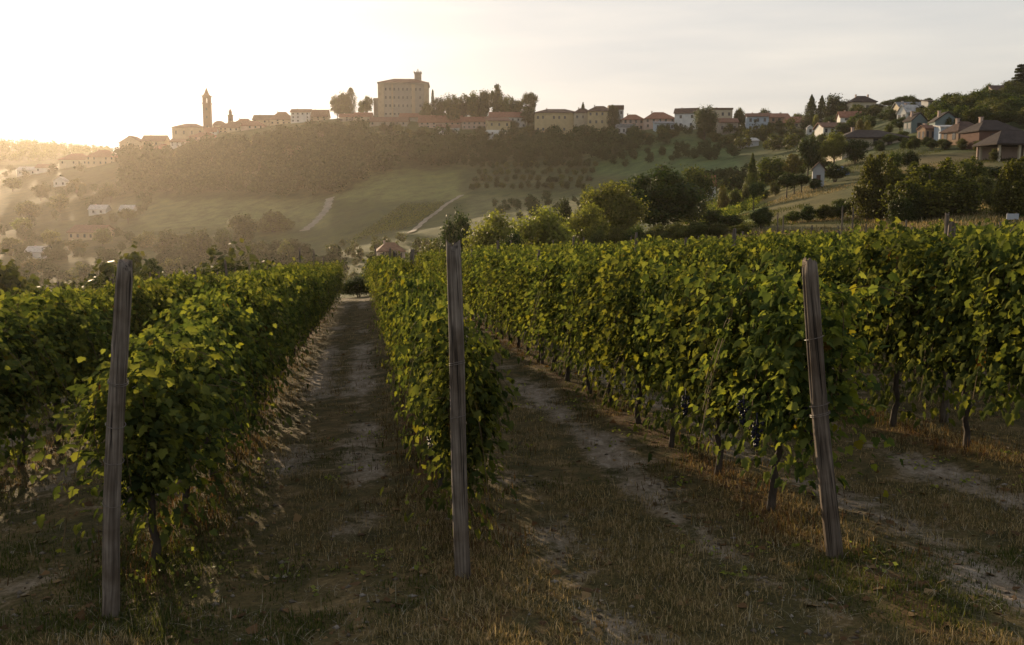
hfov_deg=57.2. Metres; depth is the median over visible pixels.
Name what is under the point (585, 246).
grapevine
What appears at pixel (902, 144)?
shrub
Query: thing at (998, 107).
broad tree
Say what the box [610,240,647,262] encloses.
grapevine
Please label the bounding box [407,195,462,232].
path
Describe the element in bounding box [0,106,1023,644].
ground
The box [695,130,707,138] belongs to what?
broad tree
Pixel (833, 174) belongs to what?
broad tree
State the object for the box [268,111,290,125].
house
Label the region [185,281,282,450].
grapevine
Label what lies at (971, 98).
broad tree
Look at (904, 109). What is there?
house
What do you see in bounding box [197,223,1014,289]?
vineyard foliage
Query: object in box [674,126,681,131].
broad tree
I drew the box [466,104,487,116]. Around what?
broad tree
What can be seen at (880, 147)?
shrub
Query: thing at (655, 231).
shrub
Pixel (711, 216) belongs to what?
shrub
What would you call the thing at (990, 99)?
broad tree
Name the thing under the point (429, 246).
shrub
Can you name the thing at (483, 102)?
broad tree
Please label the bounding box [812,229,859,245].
grapevine
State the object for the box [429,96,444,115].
broad tree
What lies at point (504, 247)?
grapevine
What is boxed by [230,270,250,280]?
grapevine
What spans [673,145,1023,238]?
rough grass
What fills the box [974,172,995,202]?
shrub
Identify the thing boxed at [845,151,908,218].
shrub
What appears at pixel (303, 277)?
grapevine
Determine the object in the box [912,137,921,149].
shrub
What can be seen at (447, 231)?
broad tree
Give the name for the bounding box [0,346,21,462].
grapevine
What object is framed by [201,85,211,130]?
bell tower
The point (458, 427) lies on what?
end post
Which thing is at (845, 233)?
grapevine
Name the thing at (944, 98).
broad tree
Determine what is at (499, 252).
row stake
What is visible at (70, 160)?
house
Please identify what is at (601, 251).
grapevine
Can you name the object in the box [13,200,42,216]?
broad tree
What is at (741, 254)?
grapevine
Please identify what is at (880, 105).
broad tree
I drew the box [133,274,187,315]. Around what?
grapevine
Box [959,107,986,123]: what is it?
broad tree
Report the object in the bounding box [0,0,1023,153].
sky
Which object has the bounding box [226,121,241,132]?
house
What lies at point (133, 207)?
house
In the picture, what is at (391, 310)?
grapevine
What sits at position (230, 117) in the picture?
little tower
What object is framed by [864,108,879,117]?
broad tree
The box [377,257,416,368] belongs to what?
grapevine
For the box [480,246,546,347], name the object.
grapevine
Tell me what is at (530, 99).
broad tree
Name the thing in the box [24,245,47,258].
house
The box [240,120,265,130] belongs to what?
house
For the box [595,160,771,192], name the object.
slope scrub
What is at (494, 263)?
grapevine
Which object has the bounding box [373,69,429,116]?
castle
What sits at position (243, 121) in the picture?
house
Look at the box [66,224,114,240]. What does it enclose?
house
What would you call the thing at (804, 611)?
straw
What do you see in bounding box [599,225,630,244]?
shrub
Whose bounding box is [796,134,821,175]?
broad tree
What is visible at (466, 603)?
dry grass
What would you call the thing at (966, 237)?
grapevine
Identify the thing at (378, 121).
house
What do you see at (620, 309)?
grapevine
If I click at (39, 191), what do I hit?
broad tree
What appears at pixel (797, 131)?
broad tree
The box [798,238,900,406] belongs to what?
grapevine
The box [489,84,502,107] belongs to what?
broad tree
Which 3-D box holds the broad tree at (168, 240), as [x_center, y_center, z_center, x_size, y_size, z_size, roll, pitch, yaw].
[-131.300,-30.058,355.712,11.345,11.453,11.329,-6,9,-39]
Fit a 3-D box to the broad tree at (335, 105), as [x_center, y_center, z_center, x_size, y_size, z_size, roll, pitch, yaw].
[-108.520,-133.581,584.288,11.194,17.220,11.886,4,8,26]
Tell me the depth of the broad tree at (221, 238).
327.31 m
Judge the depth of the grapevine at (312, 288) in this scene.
21.46 m
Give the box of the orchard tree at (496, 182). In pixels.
[493,180,499,187]
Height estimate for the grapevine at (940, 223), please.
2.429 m
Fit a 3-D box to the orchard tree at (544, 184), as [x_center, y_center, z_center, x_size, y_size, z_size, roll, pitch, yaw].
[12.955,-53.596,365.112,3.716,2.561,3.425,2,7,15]
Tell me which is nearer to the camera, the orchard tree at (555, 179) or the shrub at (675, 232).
the shrub at (675, 232)
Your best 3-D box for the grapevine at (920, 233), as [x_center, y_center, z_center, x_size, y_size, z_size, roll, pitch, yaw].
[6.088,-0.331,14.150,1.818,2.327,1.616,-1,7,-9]
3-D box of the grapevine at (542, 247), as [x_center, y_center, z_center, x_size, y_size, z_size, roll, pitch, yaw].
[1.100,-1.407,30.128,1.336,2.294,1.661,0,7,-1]
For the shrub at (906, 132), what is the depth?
203.98 m
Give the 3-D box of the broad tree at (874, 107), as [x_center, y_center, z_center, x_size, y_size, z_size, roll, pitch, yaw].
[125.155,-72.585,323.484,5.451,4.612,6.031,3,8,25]
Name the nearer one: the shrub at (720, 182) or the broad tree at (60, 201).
the shrub at (720, 182)
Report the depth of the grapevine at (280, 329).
12.61 m
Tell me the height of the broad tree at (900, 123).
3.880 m
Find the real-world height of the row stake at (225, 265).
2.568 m
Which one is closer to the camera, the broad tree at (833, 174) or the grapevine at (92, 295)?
the grapevine at (92, 295)
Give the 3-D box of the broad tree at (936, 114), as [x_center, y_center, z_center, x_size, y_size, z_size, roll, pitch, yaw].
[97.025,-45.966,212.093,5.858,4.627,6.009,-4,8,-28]
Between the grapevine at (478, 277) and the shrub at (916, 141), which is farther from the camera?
the shrub at (916, 141)
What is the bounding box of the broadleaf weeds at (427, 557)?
[0,375,1023,597]
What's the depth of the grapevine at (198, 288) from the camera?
19.96 m
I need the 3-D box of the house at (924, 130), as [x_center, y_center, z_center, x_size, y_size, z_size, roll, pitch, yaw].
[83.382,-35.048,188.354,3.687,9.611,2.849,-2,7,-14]
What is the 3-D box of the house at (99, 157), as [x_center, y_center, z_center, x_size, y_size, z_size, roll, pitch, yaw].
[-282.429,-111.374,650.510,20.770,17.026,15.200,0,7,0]
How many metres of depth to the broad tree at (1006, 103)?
211.27 m
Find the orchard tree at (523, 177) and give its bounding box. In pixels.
[519,174,526,180]
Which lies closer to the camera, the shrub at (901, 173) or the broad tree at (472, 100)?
the shrub at (901, 173)
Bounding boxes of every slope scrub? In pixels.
[460,137,740,168]
[492,190,604,218]
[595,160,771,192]
[713,112,802,150]
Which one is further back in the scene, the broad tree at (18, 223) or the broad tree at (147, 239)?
the broad tree at (18, 223)
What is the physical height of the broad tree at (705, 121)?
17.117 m
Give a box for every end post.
[102,259,132,618]
[446,239,470,578]
[802,258,843,558]
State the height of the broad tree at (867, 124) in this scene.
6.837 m
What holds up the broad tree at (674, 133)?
on the ground at (374, 196)
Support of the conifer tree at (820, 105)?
on the ground at (374, 196)
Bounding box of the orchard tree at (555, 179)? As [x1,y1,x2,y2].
[550,177,559,181]
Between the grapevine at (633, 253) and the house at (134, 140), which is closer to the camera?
the grapevine at (633, 253)
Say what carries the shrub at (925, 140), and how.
on the ground at (374, 196)
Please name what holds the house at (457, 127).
on the ground at (374, 196)
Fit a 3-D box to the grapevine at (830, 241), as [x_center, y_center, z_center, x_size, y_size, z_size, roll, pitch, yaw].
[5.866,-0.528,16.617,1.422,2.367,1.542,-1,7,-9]
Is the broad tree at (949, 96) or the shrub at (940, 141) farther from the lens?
the broad tree at (949, 96)
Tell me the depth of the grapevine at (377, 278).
26.78 m
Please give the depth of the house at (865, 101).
364.33 m
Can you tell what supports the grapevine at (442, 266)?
on the ground at (374, 196)
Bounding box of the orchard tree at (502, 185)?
[498,183,506,187]
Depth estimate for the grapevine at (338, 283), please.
40.97 m
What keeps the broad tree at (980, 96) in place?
on the ground at (374, 196)
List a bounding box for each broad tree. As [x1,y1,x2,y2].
[0,236,23,255]
[1,177,23,191]
[9,217,33,230]
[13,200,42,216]
[17,258,46,272]
[28,184,51,200]
[41,229,60,245]
[46,193,69,212]
[63,238,90,252]
[64,261,92,280]
[66,178,86,192]
[91,227,112,246]
[117,208,137,222]
[131,230,158,246]
[148,228,180,252]
[152,257,184,277]
[177,227,212,259]
[211,227,232,253]
[225,213,260,241]
[244,240,274,263]
[254,209,294,231]
[275,238,294,258]
[330,94,345,119]
[333,91,350,113]
[358,101,364,111]
[362,95,373,111]
[378,123,390,131]
[387,122,396,133]
[392,123,403,132]
[419,101,433,114]
[419,125,429,132]
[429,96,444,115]
[436,205,478,251]
[442,93,460,120]
[455,93,469,116]
[466,90,478,116]
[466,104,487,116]
[472,126,485,131]
[476,88,490,117]
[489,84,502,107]
[490,102,504,111]
[496,94,509,111]
[507,95,514,111]
[510,99,522,111]
[510,120,519,128]
[515,92,538,125]
[519,125,534,132]
[520,108,534,125]
[557,196,571,225]
[577,179,654,237]
[578,184,592,230]
[606,105,616,126]
[612,107,620,124]
[613,158,711,228]
[655,126,668,133]
[669,131,678,137]
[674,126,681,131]
[677,164,719,225]
[691,104,719,138]
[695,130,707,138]
[734,107,744,125]
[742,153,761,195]
[753,155,786,187]
[759,108,771,112]
[779,130,787,134]
[782,153,803,172]
[791,128,805,135]
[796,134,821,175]
[812,115,818,125]
[815,129,849,164]
[822,93,842,117]
[822,115,835,121]
[824,162,850,181]
[833,122,849,133]
[834,99,849,111]
[840,139,871,163]
[846,116,857,129]
[849,103,863,110]
[854,111,865,116]
[854,119,865,129]
[855,106,864,111]
[855,114,875,128]
[863,115,876,127]
[863,120,873,129]
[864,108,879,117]
[868,105,882,111]
[869,104,886,107]
[876,109,889,119]
[879,99,893,106]
[882,108,896,120]
[889,116,905,130]
[892,96,908,103]
[903,95,915,100]
[914,107,927,118]
[924,106,945,123]
[927,101,955,112]
[928,99,955,107]
[928,108,950,119]
[941,93,953,99]
[941,94,957,101]
[945,117,955,124]
[947,97,961,107]
[952,105,968,120]
[959,89,987,102]
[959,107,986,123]
[963,94,978,105]
[969,108,993,120]
[979,96,1005,107]
[981,83,993,90]
[982,98,999,107]
[983,89,1000,94]
[985,110,1016,123]
[988,102,1016,115]
[996,86,1023,94]
[998,82,1020,87]
[1000,80,1023,88]
[1001,98,1017,108]
[1003,96,1023,112]
[1013,108,1022,124]
[1014,107,1023,124]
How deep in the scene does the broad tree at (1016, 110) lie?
203.09 m
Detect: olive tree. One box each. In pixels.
[748,181,766,210]
[774,172,798,196]
[795,173,810,192]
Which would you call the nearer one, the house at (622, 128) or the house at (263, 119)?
the house at (622, 128)
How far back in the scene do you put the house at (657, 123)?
438.36 m
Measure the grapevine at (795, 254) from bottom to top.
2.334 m
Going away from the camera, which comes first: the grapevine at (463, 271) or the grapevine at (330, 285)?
the grapevine at (463, 271)
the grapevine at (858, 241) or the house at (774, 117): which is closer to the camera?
the grapevine at (858, 241)
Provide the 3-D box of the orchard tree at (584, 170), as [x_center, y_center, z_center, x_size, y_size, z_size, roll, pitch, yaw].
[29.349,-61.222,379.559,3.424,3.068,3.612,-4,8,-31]
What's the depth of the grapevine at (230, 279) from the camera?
26.06 m
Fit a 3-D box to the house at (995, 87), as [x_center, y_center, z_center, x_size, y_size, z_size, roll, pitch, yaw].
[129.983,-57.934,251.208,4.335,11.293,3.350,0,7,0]
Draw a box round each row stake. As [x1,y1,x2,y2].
[224,260,227,275]
[298,247,306,326]
[410,248,414,264]
[497,241,499,334]
[537,250,543,364]
[634,232,637,251]
[730,228,735,261]
[782,216,783,233]
[841,206,842,232]
[851,207,853,231]
[939,221,955,422]
[944,212,948,234]
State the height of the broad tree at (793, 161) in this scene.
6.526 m
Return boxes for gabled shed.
[810,162,826,185]
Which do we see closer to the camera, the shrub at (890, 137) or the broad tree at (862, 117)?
the shrub at (890, 137)
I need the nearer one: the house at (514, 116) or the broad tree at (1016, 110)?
the broad tree at (1016, 110)
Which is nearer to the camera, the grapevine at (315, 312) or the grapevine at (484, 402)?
the grapevine at (484, 402)
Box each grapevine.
[0,287,77,468]
[0,288,18,307]
[0,288,108,443]
[0,294,74,480]
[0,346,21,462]
[1,288,37,308]
[7,326,258,576]
[19,290,49,305]
[39,284,90,302]
[40,285,85,294]
[46,291,133,420]
[69,290,107,297]
[80,288,139,380]
[86,307,262,513]
[98,277,162,397]
[128,287,291,476]
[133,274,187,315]
[133,276,184,340]
[158,268,196,304]
[160,274,206,304]
[176,272,214,297]
[180,271,227,297]
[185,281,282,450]
[196,278,308,430]
[197,273,304,416]
[219,275,243,283]
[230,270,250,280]
[236,262,310,399]
[244,263,308,387]
[266,256,325,359]
[270,267,312,377]
[272,265,312,369]
[283,265,317,355]
[284,261,316,349]
[297,261,334,326]
[300,264,330,345]
[303,275,326,340]
[305,261,328,330]
[307,266,327,337]
[310,269,332,333]
[316,264,333,322]
[317,262,340,309]
[319,262,338,318]
[324,262,345,313]
[328,261,342,302]
[328,272,337,307]
[329,262,344,293]
[333,266,344,304]
[365,255,387,311]
[367,259,388,313]
[367,264,388,341]
[369,255,375,296]
[370,256,391,317]
[371,254,392,313]
[371,256,430,399]
[373,251,407,333]
[374,256,401,335]
[375,273,429,414]
[376,262,409,372]
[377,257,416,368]
[377,258,401,340]
[379,253,436,384]
[380,303,520,547]
[382,293,500,489]
[383,259,446,435]
[388,283,472,461]
[414,251,426,271]
[414,254,424,269]
[420,249,431,278]
[424,249,442,281]
[424,252,441,285]
[424,253,441,295]
[428,252,439,279]
[435,251,445,293]
[436,249,445,292]
[437,249,465,294]
[443,251,477,316]
[461,247,485,321]
[462,254,489,324]
[465,244,501,328]
[470,250,504,332]
[473,245,518,336]
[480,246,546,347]
[480,249,531,341]
[491,249,565,362]
[494,244,514,253]
[498,245,552,354]
[504,243,520,252]
[507,251,581,371]
[511,244,528,255]
[515,244,531,254]
[516,241,546,256]
[517,245,623,380]
[534,243,558,252]
[542,242,561,257]
[546,243,568,257]
[546,253,613,393]
[559,238,611,262]
[561,258,684,423]
[562,245,651,407]
[566,244,610,260]
[584,239,647,261]
[585,243,621,264]
[607,249,726,451]
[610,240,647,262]
[623,236,666,248]
[634,234,680,289]
[640,237,695,277]
[647,262,797,475]
[648,251,921,511]
[665,234,711,255]
[665,237,690,247]
[669,237,717,293]
[680,237,754,283]
[708,236,742,249]
[710,228,796,289]
[727,235,741,242]
[736,230,769,262]
[747,231,855,342]
[777,229,848,260]
[797,228,825,241]
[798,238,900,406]
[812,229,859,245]
[814,226,867,305]
[829,228,856,237]
[839,217,972,428]
[848,228,915,340]
[862,223,965,350]
[900,225,965,240]
[901,219,1023,447]
[922,226,1019,366]
[928,218,963,231]
[939,218,1023,243]
[962,220,1023,426]
[995,225,1023,256]
[996,219,1022,239]
[996,223,1022,242]
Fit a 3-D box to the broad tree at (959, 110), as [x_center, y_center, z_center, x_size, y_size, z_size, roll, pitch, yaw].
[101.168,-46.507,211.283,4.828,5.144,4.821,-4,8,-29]
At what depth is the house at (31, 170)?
677.32 m
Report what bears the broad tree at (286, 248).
on the ground at (374, 196)
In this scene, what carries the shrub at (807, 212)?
on the ground at (374, 196)
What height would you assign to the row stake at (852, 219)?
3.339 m
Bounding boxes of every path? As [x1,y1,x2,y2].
[300,197,333,230]
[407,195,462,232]
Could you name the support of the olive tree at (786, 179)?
on the ground at (374, 196)
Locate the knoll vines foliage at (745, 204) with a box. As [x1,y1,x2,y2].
[697,189,764,221]
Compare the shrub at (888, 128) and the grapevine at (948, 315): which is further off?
the shrub at (888, 128)
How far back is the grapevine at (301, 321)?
20.11 m
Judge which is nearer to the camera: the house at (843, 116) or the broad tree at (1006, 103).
the broad tree at (1006, 103)
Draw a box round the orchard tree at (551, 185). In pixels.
[547,182,555,188]
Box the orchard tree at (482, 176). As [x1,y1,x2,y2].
[480,174,486,180]
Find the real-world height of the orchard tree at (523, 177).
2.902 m
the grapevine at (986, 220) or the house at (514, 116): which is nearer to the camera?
the grapevine at (986, 220)
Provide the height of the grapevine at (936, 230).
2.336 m
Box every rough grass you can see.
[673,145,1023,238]
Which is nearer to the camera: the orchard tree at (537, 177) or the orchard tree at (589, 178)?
the orchard tree at (589, 178)
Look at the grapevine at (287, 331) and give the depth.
15.26 m
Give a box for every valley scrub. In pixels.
[0,238,274,296]
[324,223,458,284]
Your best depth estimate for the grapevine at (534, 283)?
15.87 m
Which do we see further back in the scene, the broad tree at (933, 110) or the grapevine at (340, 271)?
the broad tree at (933, 110)
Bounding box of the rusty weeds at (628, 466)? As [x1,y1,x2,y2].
[0,306,1023,586]
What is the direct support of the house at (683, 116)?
on the ground at (374, 196)
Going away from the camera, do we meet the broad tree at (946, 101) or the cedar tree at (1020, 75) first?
the broad tree at (946, 101)
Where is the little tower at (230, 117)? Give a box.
[228,109,233,121]
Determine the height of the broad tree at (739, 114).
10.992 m
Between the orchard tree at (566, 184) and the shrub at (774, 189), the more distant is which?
the orchard tree at (566, 184)
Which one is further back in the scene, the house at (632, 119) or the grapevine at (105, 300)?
the house at (632, 119)
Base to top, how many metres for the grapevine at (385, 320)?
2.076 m
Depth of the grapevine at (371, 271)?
34.43 m
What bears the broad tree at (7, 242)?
on the ground at (374, 196)
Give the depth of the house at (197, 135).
596.31 m
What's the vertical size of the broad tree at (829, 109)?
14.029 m
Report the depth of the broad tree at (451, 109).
549.38 m
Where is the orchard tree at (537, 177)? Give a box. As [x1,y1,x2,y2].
[535,175,541,180]
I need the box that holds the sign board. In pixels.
[1006,213,1018,223]
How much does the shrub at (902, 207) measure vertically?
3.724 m
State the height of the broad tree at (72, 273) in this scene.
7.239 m
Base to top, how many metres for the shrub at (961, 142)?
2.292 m
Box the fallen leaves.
[0,350,1023,644]
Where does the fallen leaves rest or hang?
on the ground at (374, 196)
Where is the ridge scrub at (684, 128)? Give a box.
[566,123,779,136]
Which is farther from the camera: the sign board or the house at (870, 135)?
the house at (870, 135)
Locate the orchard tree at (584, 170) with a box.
[581,167,588,174]
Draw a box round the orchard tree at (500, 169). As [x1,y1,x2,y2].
[498,167,504,173]
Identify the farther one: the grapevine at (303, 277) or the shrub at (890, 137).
the shrub at (890, 137)
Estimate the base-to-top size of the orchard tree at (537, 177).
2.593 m
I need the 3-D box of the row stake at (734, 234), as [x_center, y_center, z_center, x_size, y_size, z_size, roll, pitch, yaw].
[3.567,-0.256,15.343,0.089,2.569,0.086,0,5,-18]
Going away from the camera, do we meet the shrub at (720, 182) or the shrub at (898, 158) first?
the shrub at (898, 158)
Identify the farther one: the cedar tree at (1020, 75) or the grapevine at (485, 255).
the cedar tree at (1020, 75)
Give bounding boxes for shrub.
[135,258,171,279]
[205,264,234,275]
[341,275,370,296]
[359,262,368,278]
[418,236,442,267]
[494,230,525,249]
[585,228,606,245]
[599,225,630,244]
[620,224,647,240]
[642,224,669,240]
[664,221,690,240]
[688,220,708,238]
[700,208,724,226]
[705,221,728,236]
[716,179,725,189]
[717,185,725,208]
[717,193,730,206]
[717,214,745,228]
[728,187,741,205]
[728,223,753,234]
[740,184,750,200]
[748,206,774,227]
[760,190,770,199]
[769,181,780,194]
[781,210,802,222]
[790,165,804,174]
[799,204,816,221]
[807,178,822,189]
[812,158,832,166]
[815,204,837,219]
[830,198,848,213]
[831,202,847,218]
[844,196,858,216]
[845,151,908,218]
[871,139,884,145]
[873,142,885,150]
[873,157,986,217]
[880,133,899,144]
[883,185,930,221]
[884,123,894,131]
[887,150,902,167]
[896,130,910,135]
[896,168,906,176]
[898,138,908,147]
[901,150,920,167]
[906,140,913,149]
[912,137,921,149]
[920,137,932,143]
[920,163,936,179]
[926,139,938,149]
[936,139,945,145]
[941,139,953,149]
[952,155,995,188]
[955,138,968,149]
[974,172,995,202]
[977,166,1003,176]
[982,186,997,208]
[983,155,1023,213]
[988,148,1001,161]
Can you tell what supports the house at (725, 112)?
on the ground at (374, 196)
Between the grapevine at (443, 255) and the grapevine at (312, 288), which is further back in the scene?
the grapevine at (443, 255)
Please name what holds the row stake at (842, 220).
on the ground at (374, 196)
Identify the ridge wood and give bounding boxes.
[0,138,111,161]
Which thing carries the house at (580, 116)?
on the ground at (374, 196)
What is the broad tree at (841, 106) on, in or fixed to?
on the ground at (374, 196)
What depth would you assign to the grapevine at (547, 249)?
28.73 m
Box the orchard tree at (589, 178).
[585,175,592,180]
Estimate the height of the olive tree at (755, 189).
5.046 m
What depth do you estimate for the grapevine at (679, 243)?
25.16 m
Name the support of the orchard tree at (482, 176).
on the ground at (374, 196)
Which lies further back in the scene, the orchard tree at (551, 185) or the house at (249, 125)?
the house at (249, 125)
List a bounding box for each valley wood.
[0,163,151,286]
[138,233,350,278]
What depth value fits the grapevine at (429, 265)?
40.21 m
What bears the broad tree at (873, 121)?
on the ground at (374, 196)
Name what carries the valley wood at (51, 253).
on the ground at (374, 196)
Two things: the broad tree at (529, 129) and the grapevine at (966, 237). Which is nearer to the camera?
the grapevine at (966, 237)
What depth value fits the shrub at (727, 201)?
158.29 m
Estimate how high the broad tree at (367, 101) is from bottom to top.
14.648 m
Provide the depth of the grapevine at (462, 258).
28.10 m
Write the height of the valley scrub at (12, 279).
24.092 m
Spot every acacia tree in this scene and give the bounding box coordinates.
[461,208,529,252]
[508,204,579,246]
[561,196,610,244]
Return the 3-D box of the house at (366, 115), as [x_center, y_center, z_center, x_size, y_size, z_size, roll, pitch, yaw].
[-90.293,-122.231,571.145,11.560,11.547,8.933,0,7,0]
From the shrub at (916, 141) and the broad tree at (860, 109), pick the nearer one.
the shrub at (916, 141)
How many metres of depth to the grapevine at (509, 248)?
35.87 m
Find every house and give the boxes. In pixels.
[16,166,35,176]
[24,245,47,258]
[34,164,56,173]
[53,176,68,186]
[58,153,86,168]
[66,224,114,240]
[85,149,117,167]
[87,204,111,215]
[118,136,141,148]
[118,204,136,212]
[141,135,169,147]
[169,138,186,148]
[188,131,215,141]
[203,127,219,134]
[214,123,226,132]
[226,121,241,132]
[236,118,250,123]
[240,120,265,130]
[252,114,272,125]
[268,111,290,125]
[290,108,311,122]
[310,109,330,120]
[338,113,353,121]
[353,112,373,119]
[369,116,409,126]
[376,240,405,257]
[399,113,421,121]
[417,115,462,127]
[435,123,460,134]
[461,116,485,129]
[484,117,510,139]
[488,111,525,126]
[534,108,574,134]
[573,107,587,126]
[586,105,611,130]
[607,105,623,123]
[615,123,635,133]
[620,113,643,128]
[641,111,674,129]
[652,120,674,131]
[673,108,698,128]
[706,175,716,198]
[711,107,732,127]
[716,117,738,134]
[737,138,759,148]
[744,112,769,133]
[769,113,790,122]
[782,116,808,129]
[806,125,813,134]
[812,121,850,139]
[825,127,908,161]
[836,110,861,121]
[846,94,877,110]
[891,101,920,110]
[896,103,918,122]
[903,111,928,132]
[916,123,933,140]
[920,100,936,106]
[928,111,961,124]
[933,125,951,140]
[939,118,973,144]
[957,117,1022,148]
[988,85,1003,90]
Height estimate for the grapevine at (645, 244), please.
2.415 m
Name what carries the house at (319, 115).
on the ground at (374, 196)
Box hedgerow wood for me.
[475,123,671,160]
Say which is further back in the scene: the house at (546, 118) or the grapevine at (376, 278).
the house at (546, 118)
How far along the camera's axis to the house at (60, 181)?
587.14 m
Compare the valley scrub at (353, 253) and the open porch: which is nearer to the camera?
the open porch
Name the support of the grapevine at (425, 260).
on the ground at (374, 196)
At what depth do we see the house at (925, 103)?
286.57 m
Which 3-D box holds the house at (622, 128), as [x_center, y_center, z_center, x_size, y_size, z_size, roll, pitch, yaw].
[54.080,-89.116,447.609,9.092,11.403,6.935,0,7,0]
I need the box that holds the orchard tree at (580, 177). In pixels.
[576,175,583,180]
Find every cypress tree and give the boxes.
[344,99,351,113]
[345,87,357,113]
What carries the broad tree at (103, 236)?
on the ground at (374, 196)
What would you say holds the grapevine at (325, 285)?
on the ground at (374, 196)
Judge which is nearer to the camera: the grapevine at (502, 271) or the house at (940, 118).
the grapevine at (502, 271)
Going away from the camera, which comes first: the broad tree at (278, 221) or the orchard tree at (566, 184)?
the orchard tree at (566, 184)
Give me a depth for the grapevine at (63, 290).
27.10 m
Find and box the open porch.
[972,130,1023,161]
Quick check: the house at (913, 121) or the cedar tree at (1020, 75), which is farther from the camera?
the cedar tree at (1020, 75)
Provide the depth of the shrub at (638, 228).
83.09 m
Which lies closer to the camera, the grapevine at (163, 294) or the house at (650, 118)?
the grapevine at (163, 294)
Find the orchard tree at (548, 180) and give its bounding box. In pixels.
[545,176,551,182]
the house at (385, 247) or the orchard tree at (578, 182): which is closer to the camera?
the house at (385, 247)
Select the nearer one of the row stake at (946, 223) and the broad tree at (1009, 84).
the row stake at (946, 223)
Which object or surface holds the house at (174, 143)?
on the ground at (374, 196)
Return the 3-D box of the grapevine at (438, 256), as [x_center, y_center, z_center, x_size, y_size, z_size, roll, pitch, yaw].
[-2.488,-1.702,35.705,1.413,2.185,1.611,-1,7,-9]
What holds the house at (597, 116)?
on the ground at (374, 196)
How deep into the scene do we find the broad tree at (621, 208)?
95.52 m
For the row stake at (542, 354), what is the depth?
17.02 m
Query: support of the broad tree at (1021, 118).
on the ground at (374, 196)
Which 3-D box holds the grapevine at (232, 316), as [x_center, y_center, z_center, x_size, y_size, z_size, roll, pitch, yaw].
[-2.876,0.633,9.064,1.454,1.871,1.650,-1,7,-9]
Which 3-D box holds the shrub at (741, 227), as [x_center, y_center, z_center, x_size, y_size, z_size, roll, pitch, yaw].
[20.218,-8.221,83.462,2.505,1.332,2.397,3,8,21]
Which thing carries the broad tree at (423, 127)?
on the ground at (374, 196)
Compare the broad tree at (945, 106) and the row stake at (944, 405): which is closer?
the row stake at (944, 405)
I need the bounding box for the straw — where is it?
[0,490,1023,644]
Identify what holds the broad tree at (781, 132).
on the ground at (374, 196)
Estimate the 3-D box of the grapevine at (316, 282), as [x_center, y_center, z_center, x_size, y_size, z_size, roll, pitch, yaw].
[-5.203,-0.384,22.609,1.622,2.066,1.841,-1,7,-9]
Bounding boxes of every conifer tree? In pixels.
[797,94,821,128]
[814,95,826,121]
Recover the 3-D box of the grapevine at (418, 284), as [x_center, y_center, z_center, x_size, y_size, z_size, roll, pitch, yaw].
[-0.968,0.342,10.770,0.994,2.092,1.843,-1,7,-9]
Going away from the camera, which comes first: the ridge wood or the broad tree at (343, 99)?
the broad tree at (343, 99)
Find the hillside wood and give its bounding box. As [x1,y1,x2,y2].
[110,116,483,198]
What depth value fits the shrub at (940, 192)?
83.05 m
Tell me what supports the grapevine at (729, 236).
on the ground at (374, 196)
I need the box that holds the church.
[171,121,223,138]
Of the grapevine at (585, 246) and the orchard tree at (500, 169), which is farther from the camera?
the orchard tree at (500, 169)
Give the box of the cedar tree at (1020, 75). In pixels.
[1012,64,1023,85]
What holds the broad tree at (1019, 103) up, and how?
on the ground at (374, 196)
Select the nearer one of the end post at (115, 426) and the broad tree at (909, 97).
the end post at (115, 426)
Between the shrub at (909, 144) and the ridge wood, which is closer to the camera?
the shrub at (909, 144)
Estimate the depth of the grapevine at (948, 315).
9.15 m
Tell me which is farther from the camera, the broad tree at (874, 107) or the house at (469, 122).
the house at (469, 122)
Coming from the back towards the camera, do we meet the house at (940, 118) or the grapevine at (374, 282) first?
the house at (940, 118)
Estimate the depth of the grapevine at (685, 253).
16.21 m
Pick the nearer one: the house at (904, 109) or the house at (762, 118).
the house at (904, 109)
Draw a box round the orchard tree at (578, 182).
[574,180,581,187]
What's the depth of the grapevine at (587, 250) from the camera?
23.66 m
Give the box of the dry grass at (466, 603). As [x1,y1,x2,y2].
[0,307,1023,644]
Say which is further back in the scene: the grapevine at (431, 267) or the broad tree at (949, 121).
the broad tree at (949, 121)
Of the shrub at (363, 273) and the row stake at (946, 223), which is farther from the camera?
the shrub at (363, 273)
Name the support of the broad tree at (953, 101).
on the ground at (374, 196)
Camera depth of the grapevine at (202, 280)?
21.91 m
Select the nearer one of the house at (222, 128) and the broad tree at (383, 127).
the broad tree at (383, 127)
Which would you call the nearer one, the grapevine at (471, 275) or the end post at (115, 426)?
the end post at (115, 426)
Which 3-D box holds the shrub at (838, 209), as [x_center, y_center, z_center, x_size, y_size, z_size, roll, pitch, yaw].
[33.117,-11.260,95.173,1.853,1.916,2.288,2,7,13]
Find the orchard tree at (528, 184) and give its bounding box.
[524,179,531,187]
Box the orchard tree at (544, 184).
[541,182,548,187]
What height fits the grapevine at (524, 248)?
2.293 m
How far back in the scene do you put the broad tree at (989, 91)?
245.07 m
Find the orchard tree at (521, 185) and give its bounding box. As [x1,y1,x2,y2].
[518,182,523,188]
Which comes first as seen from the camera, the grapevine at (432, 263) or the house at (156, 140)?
the grapevine at (432, 263)
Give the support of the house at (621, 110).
on the ground at (374, 196)
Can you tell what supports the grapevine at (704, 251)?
on the ground at (374, 196)
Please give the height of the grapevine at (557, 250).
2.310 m
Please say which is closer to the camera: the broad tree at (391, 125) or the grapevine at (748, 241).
the grapevine at (748, 241)
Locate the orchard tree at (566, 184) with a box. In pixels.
[563,181,569,188]
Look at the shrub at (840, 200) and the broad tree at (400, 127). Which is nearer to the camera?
the shrub at (840, 200)

